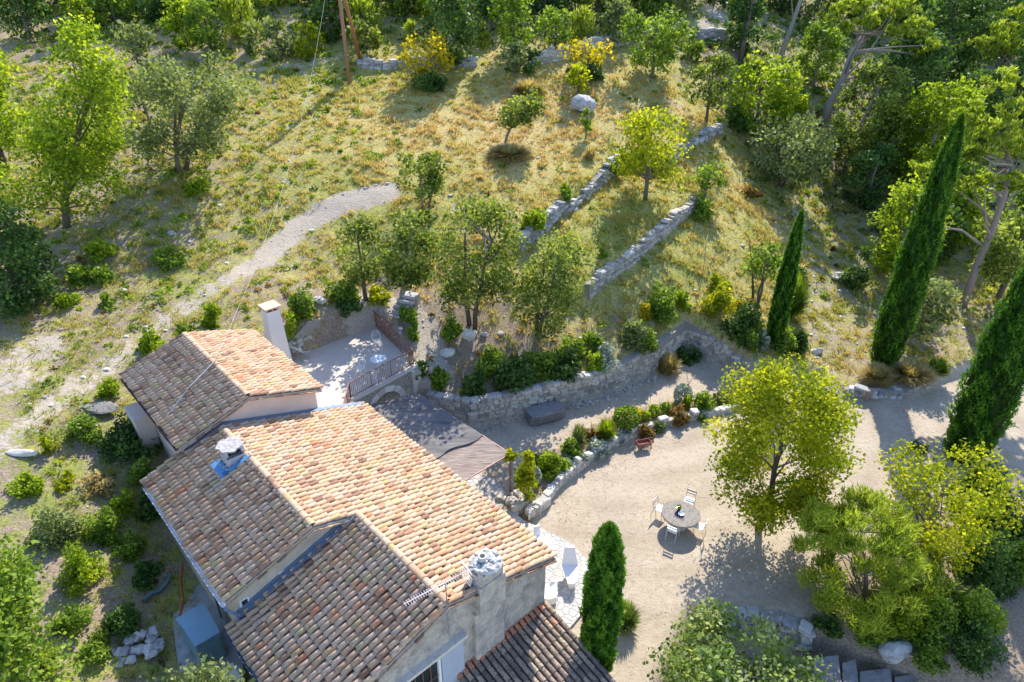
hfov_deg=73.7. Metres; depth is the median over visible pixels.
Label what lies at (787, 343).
shrub
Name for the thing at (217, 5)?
tree
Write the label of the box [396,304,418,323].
shrub
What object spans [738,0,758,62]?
pine tree
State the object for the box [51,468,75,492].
shrub
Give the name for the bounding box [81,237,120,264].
shrub
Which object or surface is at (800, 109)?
tree
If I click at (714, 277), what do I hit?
shrub
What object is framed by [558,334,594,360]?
shrub
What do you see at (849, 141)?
tree
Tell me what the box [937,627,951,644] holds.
shrub
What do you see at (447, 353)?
boulder
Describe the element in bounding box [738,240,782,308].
tree
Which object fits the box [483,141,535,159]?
grass clump
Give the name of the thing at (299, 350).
butterfly chair
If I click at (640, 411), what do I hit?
bed plant
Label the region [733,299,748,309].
shrub
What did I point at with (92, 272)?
shrub
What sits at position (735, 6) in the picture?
tree
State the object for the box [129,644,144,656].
loose rock
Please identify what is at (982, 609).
shrub
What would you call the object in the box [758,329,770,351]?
shrub
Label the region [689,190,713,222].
shrub
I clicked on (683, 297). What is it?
shrub
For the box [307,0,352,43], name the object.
tree
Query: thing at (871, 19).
pine tree
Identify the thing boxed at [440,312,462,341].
shrub
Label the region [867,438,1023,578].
tree
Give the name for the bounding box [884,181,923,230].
tree
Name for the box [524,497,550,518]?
rocks
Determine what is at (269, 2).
tree
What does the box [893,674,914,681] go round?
stone slab
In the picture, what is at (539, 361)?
shrub
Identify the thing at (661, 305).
shrub
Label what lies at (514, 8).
tree
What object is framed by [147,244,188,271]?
shrub
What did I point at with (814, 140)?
tree
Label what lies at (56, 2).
tree
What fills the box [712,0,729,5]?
tree
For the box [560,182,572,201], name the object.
shrub
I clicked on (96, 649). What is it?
shrub
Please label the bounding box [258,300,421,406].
roof terrace
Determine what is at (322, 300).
boulder
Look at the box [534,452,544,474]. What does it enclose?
bed plant
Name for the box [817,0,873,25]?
tree
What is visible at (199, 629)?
metal shed
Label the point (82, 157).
tree
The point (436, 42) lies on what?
bush
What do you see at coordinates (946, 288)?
tree
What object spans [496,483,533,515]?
rocks
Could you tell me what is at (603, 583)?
cypress
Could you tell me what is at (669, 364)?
grass clump
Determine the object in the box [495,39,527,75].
tree
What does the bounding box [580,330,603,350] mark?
shrub
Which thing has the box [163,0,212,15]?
tree
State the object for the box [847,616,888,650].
shrub
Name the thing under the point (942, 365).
grass clump
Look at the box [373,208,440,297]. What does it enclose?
tree
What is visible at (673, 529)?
garden chair
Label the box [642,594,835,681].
fig tree
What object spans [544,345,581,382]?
shrub
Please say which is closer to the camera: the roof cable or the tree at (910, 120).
the roof cable
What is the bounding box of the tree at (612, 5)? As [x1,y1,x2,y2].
[597,0,635,11]
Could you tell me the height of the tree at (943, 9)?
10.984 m
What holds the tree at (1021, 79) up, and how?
on the hillside ground at (16, 516)
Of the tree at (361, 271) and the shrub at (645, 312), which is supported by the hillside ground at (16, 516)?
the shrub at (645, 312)
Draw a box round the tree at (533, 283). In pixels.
[503,227,597,342]
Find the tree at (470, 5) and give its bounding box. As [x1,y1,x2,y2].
[450,0,480,12]
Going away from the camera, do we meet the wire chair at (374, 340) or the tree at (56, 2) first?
the wire chair at (374, 340)
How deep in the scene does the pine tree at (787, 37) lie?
66.41 m
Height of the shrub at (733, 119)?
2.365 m
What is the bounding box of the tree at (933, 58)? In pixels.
[865,27,960,127]
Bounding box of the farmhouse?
[118,328,615,681]
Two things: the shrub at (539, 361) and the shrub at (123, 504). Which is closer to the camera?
the shrub at (123, 504)
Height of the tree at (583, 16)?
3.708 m
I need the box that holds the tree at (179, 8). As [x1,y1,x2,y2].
[155,0,202,49]
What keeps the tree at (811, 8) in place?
on the hillside ground at (16, 516)
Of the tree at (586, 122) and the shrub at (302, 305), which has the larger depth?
the tree at (586, 122)
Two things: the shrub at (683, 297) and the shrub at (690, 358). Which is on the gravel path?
the shrub at (690, 358)
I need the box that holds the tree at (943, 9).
[899,0,1010,87]
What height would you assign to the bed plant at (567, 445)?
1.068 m
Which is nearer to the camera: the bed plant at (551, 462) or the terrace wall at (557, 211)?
the bed plant at (551, 462)
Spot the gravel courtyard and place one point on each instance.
(676, 463)
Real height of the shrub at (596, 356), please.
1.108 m
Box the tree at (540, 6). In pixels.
[528,0,562,15]
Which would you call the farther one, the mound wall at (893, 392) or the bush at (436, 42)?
the bush at (436, 42)
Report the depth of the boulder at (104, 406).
29.27 m
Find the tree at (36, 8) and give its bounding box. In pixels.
[0,0,55,41]
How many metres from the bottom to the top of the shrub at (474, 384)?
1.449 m
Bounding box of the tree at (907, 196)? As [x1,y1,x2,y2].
[866,170,955,278]
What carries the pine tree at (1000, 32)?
on the hillside ground at (16, 516)
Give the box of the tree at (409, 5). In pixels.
[385,0,422,16]
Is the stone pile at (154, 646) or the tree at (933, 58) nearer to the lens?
the stone pile at (154, 646)
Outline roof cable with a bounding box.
[163,359,216,419]
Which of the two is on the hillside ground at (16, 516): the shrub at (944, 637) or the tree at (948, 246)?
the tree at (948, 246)
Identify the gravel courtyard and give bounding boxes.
[507,357,1023,681]
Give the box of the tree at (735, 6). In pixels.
[723,0,767,58]
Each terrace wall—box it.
[356,53,477,69]
[517,153,619,251]
[528,30,630,64]
[584,196,706,299]
[663,123,722,167]
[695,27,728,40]
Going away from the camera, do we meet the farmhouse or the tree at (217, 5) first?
the farmhouse
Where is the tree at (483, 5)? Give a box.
[475,0,510,30]
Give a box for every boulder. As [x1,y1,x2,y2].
[6,449,37,456]
[80,400,118,414]
[313,296,326,304]
[439,348,455,357]
[462,329,476,340]
[571,94,596,111]
[810,348,823,354]
[876,640,912,663]
[912,438,928,454]
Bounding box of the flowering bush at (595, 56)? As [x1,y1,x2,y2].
[556,36,616,67]
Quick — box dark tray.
[674,511,683,517]
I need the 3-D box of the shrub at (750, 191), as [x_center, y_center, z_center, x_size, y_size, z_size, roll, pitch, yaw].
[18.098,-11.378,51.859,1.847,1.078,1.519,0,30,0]
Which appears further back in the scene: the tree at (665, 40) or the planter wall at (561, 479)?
the tree at (665, 40)
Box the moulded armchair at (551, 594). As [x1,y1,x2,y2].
[544,580,557,604]
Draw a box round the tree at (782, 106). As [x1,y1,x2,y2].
[723,50,808,135]
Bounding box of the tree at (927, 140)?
[898,107,976,184]
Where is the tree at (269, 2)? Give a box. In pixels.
[255,0,300,5]
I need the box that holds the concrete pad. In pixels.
[173,584,245,681]
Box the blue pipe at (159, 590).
[141,573,171,601]
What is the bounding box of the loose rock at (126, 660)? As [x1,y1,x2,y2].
[123,655,135,663]
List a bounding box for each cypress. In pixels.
[577,520,627,672]
[765,209,804,343]
[868,113,966,365]
[942,260,1023,465]
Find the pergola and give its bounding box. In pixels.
[369,394,510,491]
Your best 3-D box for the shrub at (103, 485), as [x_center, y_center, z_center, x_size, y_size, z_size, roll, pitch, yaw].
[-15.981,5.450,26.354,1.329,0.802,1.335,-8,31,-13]
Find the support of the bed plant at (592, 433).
on the gravel path
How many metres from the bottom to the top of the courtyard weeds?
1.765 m
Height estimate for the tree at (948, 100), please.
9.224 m
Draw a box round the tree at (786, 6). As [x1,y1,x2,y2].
[764,0,806,16]
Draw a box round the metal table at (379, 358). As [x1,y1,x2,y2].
[370,354,385,370]
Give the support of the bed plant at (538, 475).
on the gravel path
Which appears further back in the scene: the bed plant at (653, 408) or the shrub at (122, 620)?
the bed plant at (653, 408)
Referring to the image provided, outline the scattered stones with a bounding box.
[7,48,989,677]
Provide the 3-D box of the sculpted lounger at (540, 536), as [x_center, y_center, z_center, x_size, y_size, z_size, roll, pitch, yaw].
[1.319,8.344,28.567,0.440,0.781,1.351,-21,36,-32]
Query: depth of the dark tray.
29.43 m
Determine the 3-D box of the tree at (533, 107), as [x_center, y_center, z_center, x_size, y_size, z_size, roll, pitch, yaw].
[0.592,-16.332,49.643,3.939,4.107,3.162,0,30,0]
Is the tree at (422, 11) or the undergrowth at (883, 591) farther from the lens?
the tree at (422, 11)
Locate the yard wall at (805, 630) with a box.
[694,605,815,652]
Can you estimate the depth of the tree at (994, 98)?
57.10 m
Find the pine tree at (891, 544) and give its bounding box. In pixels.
[787,481,933,643]
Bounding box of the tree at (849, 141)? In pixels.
[824,59,914,171]
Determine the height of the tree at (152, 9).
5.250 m
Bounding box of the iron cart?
[635,437,652,450]
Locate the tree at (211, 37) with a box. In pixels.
[180,0,232,49]
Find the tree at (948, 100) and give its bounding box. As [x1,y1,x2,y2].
[894,76,988,187]
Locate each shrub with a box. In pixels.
[3,470,46,499]
[21,505,82,551]
[30,645,57,676]
[37,435,61,455]
[48,603,93,636]
[51,292,82,309]
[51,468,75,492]
[52,539,107,600]
[61,413,103,445]
[63,263,113,290]
[74,626,111,666]
[77,504,122,548]
[79,469,116,498]
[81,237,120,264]
[94,412,162,464]
[95,376,120,397]
[97,290,116,309]
[98,601,142,640]
[110,488,136,518]
[111,528,148,562]
[125,455,155,486]
[130,559,164,592]
[135,323,166,354]
[135,482,160,522]
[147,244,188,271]
[174,323,196,335]
[183,176,210,197]
[199,302,221,330]
[284,311,301,339]
[287,286,317,321]
[321,278,361,304]
[334,295,363,317]
[366,284,392,306]
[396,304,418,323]
[405,313,419,341]
[408,359,429,379]
[410,69,448,92]
[429,365,451,389]
[431,380,443,390]
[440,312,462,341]
[459,367,487,396]
[472,343,505,379]
[491,351,536,394]
[513,449,539,501]
[517,349,557,380]
[518,207,549,230]
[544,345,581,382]
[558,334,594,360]
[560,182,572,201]
[565,61,605,80]
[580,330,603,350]
[585,350,606,371]
[594,341,620,372]
[598,246,608,258]
[601,162,622,176]
[617,317,651,350]
[617,597,641,634]
[635,327,659,354]
[639,303,651,322]
[644,279,679,325]
[673,289,691,312]
[675,345,702,366]
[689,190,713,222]
[699,279,737,318]
[705,273,732,294]
[719,299,764,348]
[726,103,755,133]
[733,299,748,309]
[735,324,764,353]
[742,183,762,197]
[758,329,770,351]
[770,323,799,356]
[772,269,812,317]
[792,328,809,353]
[798,266,810,288]
[810,610,844,638]
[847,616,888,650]
[880,594,935,645]
[891,555,965,619]
[907,629,950,675]
[914,594,960,655]
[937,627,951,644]
[939,579,970,618]
[944,617,1012,679]
[946,583,1010,638]
[947,458,1010,519]
[948,525,1023,602]
[978,489,1023,548]
[1003,538,1023,586]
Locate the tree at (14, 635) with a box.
[0,532,87,681]
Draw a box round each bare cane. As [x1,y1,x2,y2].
[703,212,717,270]
[707,225,717,270]
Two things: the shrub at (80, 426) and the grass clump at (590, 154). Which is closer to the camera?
the shrub at (80, 426)
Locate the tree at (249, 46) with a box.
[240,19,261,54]
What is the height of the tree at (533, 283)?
6.544 m
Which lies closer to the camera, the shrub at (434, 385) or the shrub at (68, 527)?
the shrub at (68, 527)
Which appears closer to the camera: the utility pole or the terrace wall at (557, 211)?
the terrace wall at (557, 211)
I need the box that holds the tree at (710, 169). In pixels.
[693,159,728,195]
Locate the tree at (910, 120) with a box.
[866,100,930,173]
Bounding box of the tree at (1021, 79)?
[991,42,1023,130]
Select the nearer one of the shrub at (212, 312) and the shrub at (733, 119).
the shrub at (212, 312)
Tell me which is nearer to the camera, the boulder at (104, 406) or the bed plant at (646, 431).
the boulder at (104, 406)
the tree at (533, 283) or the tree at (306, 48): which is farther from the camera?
the tree at (306, 48)
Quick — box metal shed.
[176,603,226,666]
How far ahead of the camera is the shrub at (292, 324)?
35.31 m
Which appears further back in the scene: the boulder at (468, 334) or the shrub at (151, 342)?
the boulder at (468, 334)
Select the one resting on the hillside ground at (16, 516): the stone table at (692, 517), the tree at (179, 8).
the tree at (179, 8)
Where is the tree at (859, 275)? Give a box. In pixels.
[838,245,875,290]
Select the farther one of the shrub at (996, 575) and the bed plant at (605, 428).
the bed plant at (605, 428)
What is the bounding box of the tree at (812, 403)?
[702,352,865,537]
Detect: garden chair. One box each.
[651,496,662,520]
[665,525,679,543]
[683,488,696,505]
[691,518,708,533]
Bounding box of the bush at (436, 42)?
[397,27,455,79]
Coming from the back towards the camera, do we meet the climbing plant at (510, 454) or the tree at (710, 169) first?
the tree at (710, 169)
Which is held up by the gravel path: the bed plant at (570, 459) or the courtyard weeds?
the bed plant at (570, 459)
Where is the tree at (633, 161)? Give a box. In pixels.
[603,105,693,200]
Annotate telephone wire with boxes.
[215,0,324,358]
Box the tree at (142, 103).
[119,69,163,120]
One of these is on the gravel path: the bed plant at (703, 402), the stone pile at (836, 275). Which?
the bed plant at (703, 402)
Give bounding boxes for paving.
[466,473,508,505]
[520,520,588,628]
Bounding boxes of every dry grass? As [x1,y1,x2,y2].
[0,0,1021,155]
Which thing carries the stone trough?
on the gravel path
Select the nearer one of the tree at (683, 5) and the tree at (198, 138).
the tree at (198, 138)
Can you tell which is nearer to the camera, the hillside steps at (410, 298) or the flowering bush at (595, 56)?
the hillside steps at (410, 298)
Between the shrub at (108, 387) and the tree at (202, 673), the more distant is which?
the shrub at (108, 387)
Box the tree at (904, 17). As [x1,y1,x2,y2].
[889,0,944,24]
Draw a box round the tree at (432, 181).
[394,150,448,208]
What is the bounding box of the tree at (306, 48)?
[292,20,325,59]
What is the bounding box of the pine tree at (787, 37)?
[777,0,801,65]
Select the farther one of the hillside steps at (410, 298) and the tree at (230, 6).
the tree at (230, 6)
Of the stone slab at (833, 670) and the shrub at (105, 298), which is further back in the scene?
the shrub at (105, 298)
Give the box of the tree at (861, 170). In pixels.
[837,142,900,209]
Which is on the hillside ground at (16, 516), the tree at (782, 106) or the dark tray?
the tree at (782, 106)
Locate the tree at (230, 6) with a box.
[214,0,263,39]
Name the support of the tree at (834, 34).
on the hillside ground at (16, 516)
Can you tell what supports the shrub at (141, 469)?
on the hillside ground at (16, 516)
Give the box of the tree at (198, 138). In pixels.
[120,48,269,173]
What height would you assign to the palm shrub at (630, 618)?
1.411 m
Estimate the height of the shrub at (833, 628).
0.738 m
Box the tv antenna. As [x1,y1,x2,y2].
[403,557,471,635]
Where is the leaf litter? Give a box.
[546,400,1016,676]
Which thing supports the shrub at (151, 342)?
on the hillside ground at (16, 516)
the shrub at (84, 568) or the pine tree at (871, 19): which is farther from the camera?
the pine tree at (871, 19)
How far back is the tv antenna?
18.84 m
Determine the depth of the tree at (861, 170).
54.66 m
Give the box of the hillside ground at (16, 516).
[0,0,1023,681]
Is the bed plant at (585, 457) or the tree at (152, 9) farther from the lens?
the tree at (152, 9)
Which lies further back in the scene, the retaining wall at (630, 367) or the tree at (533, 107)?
the tree at (533, 107)
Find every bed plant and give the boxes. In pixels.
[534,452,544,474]
[534,465,541,483]
[537,449,570,482]
[559,436,583,458]
[561,454,575,470]
[572,421,586,443]
[580,452,591,464]
[583,428,601,441]
[587,436,611,460]
[594,417,616,440]
[612,405,640,429]
[616,427,632,443]
[633,406,643,419]
[638,423,655,439]
[641,410,650,421]
[648,404,660,417]
[652,419,665,433]
[660,402,670,414]
[668,403,690,427]
[673,383,693,404]
[682,393,691,409]
[691,390,717,422]
[711,391,729,406]
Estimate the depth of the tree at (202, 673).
18.88 m
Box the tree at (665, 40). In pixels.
[617,3,695,78]
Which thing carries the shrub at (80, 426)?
on the hillside ground at (16, 516)
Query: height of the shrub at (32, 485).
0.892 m
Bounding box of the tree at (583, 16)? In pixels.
[568,4,599,41]
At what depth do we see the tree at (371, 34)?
59.26 m
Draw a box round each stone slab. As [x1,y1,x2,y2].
[811,655,840,681]
[840,659,857,681]
[858,668,891,681]
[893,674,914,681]
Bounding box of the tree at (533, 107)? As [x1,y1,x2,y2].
[493,85,546,141]
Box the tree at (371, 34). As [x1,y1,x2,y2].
[341,10,386,55]
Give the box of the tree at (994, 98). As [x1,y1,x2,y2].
[948,63,1019,146]
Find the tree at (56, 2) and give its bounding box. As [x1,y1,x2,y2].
[24,0,67,13]
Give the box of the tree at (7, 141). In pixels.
[0,48,42,174]
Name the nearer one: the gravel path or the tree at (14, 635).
the tree at (14, 635)
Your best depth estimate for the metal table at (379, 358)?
34.44 m
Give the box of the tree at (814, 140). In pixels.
[745,110,841,187]
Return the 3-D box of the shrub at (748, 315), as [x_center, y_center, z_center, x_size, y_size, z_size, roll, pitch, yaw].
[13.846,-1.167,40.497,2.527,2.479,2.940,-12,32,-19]
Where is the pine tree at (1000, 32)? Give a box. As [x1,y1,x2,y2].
[967,2,1023,91]
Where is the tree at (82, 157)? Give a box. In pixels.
[0,13,139,228]
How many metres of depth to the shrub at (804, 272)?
44.87 m
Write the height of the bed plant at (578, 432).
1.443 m
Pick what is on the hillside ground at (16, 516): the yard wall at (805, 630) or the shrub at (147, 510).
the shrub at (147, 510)
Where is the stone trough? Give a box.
[525,401,564,425]
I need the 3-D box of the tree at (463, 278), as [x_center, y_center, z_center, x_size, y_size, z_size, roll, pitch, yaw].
[-1.781,-4.038,36.117,5.606,7.736,5.300,0,30,0]
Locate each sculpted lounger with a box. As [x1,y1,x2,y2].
[534,524,555,550]
[562,545,577,588]
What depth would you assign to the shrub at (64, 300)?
34.27 m
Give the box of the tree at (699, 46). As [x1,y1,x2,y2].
[683,28,705,60]
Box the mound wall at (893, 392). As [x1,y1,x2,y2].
[843,380,931,400]
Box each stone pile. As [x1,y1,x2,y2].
[110,625,164,667]
[830,272,848,280]
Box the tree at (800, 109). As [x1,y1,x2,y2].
[763,74,811,119]
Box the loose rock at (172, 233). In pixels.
[167,231,175,235]
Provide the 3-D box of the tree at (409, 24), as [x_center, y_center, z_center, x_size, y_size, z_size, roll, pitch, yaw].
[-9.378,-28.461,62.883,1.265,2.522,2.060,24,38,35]
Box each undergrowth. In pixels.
[0,0,1023,681]
[31,0,1023,236]
[847,551,942,677]
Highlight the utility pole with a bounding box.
[338,0,361,83]
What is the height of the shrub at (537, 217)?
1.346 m
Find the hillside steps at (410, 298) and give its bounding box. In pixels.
[390,291,419,322]
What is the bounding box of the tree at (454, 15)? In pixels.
[419,0,479,66]
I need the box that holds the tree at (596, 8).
[570,0,613,12]
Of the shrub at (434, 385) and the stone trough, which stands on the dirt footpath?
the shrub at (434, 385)
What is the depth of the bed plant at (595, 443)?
33.70 m
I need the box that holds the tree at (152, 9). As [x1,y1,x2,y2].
[127,0,174,21]
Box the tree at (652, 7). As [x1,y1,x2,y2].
[625,0,675,16]
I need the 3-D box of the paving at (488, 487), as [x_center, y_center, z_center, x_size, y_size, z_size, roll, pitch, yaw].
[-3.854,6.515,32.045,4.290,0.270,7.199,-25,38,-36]
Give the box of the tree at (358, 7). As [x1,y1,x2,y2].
[343,0,386,35]
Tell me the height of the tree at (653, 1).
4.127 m
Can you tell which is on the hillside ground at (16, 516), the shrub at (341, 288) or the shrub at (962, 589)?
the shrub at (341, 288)
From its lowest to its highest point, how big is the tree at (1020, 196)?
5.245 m
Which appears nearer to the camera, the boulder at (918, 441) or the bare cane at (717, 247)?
the boulder at (918, 441)
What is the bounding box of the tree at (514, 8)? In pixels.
[487,0,538,54]
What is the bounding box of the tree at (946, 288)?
[908,275,969,345]
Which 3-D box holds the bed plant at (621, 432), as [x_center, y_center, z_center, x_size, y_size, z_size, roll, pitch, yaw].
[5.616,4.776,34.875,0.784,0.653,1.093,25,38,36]
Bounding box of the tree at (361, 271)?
[334,211,388,301]
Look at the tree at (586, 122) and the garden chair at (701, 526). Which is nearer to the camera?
the garden chair at (701, 526)
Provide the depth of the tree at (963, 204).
49.68 m
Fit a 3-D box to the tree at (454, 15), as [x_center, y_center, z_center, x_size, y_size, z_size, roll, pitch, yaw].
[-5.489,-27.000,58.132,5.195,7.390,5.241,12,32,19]
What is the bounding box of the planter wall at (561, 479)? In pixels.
[532,403,753,517]
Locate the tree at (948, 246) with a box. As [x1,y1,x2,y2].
[935,203,970,266]
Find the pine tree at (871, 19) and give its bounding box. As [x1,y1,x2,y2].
[819,0,941,132]
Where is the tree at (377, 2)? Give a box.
[342,0,382,10]
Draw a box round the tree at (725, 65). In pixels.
[684,50,741,121]
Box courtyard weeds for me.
[553,390,934,676]
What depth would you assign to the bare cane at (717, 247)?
43.60 m
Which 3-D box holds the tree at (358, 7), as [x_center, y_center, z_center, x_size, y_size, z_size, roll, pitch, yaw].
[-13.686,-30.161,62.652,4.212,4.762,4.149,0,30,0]
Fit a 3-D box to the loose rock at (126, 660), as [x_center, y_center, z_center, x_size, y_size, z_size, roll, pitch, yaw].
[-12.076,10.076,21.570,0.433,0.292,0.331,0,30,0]
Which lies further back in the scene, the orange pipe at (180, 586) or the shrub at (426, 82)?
the shrub at (426, 82)
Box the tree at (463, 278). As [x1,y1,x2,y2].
[425,195,530,329]
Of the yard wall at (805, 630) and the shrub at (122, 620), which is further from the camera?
the yard wall at (805, 630)
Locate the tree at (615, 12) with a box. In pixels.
[597,0,638,44]
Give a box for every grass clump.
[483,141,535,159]
[507,76,548,94]
[583,145,597,159]
[655,351,682,375]
[856,360,898,387]
[885,357,942,389]
[926,356,953,377]
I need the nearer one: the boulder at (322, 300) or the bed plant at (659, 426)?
the bed plant at (659, 426)
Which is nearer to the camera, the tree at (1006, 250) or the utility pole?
the tree at (1006, 250)
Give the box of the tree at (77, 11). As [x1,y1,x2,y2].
[56,0,94,37]
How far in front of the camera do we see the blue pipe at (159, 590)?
23.75 m
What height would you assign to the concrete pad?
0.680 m
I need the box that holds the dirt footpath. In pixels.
[0,6,726,458]
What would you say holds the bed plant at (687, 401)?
on the gravel path
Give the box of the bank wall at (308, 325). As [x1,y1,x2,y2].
[288,315,365,354]
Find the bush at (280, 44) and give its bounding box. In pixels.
[259,15,299,62]
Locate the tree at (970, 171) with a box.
[958,161,996,213]
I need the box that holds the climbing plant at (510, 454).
[503,447,518,461]
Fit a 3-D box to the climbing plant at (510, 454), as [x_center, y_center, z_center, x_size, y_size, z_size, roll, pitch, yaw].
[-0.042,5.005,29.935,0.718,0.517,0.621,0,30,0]
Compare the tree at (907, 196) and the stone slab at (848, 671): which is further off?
the tree at (907, 196)
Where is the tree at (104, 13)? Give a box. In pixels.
[70,0,139,25]
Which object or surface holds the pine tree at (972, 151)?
on the hillside ground at (16, 516)
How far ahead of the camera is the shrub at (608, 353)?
37.53 m
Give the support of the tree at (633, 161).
on the hillside ground at (16, 516)
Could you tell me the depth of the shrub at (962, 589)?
25.90 m
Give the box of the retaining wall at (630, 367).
[423,322,758,423]
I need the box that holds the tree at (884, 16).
[860,0,918,29]
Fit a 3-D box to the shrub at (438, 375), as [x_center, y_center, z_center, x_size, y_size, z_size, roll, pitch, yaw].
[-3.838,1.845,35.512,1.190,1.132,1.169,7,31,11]
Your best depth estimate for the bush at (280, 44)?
58.48 m
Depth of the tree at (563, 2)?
68.29 m
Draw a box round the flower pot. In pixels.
[676,504,681,511]
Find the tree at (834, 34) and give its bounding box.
[794,11,851,86]
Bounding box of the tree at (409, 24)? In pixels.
[401,18,416,41]
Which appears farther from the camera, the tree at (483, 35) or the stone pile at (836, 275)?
the tree at (483, 35)
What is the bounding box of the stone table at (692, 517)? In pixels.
[661,500,700,531]
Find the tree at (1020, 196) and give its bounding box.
[996,189,1023,238]
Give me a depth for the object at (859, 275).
46.67 m
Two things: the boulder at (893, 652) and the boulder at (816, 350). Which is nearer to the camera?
the boulder at (893, 652)
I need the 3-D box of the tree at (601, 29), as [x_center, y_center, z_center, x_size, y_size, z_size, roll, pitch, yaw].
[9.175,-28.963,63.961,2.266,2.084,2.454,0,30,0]
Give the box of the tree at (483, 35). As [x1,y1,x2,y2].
[476,19,492,50]
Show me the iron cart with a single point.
(643, 442)
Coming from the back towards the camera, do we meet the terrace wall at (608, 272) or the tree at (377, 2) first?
the tree at (377, 2)
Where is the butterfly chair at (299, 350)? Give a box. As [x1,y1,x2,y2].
[289,345,309,360]
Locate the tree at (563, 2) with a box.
[545,0,581,13]
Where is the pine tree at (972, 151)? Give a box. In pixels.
[907,65,1023,307]
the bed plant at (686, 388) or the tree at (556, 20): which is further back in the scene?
the tree at (556, 20)
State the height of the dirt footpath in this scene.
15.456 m
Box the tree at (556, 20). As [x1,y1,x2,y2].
[533,5,574,49]
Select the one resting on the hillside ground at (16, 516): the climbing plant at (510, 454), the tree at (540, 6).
the tree at (540, 6)
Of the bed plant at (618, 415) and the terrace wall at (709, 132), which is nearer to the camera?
the bed plant at (618, 415)
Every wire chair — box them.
[356,356,365,377]
[371,330,381,350]
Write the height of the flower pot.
0.324 m
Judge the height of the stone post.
0.744 m
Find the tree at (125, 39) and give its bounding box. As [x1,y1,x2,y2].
[108,18,156,69]
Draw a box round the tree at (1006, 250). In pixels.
[967,196,1023,299]
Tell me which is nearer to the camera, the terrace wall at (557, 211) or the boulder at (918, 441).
the boulder at (918, 441)
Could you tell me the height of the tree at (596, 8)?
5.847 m
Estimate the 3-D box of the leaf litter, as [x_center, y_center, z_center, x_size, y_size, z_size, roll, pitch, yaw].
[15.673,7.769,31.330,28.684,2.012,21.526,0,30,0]
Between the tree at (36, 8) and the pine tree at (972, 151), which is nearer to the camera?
the pine tree at (972, 151)
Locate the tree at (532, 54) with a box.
[522,45,543,75]
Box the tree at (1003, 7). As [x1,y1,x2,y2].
[946,0,1023,62]
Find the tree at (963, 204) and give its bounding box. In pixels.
[943,175,995,250]
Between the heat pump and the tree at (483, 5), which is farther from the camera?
the tree at (483, 5)
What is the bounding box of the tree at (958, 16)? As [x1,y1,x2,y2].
[938,6,972,28]
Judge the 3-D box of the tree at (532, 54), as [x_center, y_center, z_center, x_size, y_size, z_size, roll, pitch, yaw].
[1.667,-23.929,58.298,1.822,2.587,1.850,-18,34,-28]
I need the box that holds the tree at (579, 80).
[564,61,592,93]
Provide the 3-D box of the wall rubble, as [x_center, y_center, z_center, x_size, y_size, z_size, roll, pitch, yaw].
[3.471,3.547,37.097,11.741,0.333,1.626,-14,33,-23]
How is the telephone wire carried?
attached to the utility pole
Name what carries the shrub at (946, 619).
on the gravel courtyard
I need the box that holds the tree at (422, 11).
[411,0,451,17]
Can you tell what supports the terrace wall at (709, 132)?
on the hillside ground at (16, 516)
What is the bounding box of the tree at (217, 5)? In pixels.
[204,0,245,9]
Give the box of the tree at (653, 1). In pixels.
[630,0,669,14]
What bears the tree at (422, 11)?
on the hillside ground at (16, 516)
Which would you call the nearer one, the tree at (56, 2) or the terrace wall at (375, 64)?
the terrace wall at (375, 64)
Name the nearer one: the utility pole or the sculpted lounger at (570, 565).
the sculpted lounger at (570, 565)
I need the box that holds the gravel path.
[376,317,758,513]
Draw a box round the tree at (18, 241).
[0,193,62,323]
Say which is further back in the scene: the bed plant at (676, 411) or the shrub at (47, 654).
the bed plant at (676, 411)
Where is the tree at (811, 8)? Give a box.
[773,0,830,19]
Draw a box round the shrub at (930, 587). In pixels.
[891,555,965,619]
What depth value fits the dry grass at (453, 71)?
62.50 m
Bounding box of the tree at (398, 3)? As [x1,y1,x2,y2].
[383,0,420,15]
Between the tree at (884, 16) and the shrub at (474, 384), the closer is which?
the shrub at (474, 384)
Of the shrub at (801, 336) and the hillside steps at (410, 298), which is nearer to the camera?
the hillside steps at (410, 298)
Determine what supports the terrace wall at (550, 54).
on the hillside ground at (16, 516)
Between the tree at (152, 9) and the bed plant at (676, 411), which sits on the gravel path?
the bed plant at (676, 411)
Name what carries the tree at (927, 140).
on the hillside ground at (16, 516)
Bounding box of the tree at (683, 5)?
[672,0,702,12]
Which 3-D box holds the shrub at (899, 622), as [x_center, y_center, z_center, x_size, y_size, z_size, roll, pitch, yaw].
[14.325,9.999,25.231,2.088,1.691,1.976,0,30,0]
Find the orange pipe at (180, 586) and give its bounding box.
[179,564,182,615]
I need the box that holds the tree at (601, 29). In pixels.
[599,22,620,35]
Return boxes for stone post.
[863,388,875,400]
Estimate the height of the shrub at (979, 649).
1.368 m
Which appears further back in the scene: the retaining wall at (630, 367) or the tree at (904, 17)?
the tree at (904, 17)
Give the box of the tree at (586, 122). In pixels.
[580,107,592,137]
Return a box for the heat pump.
[218,663,240,681]
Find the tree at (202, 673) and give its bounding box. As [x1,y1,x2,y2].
[146,651,256,681]

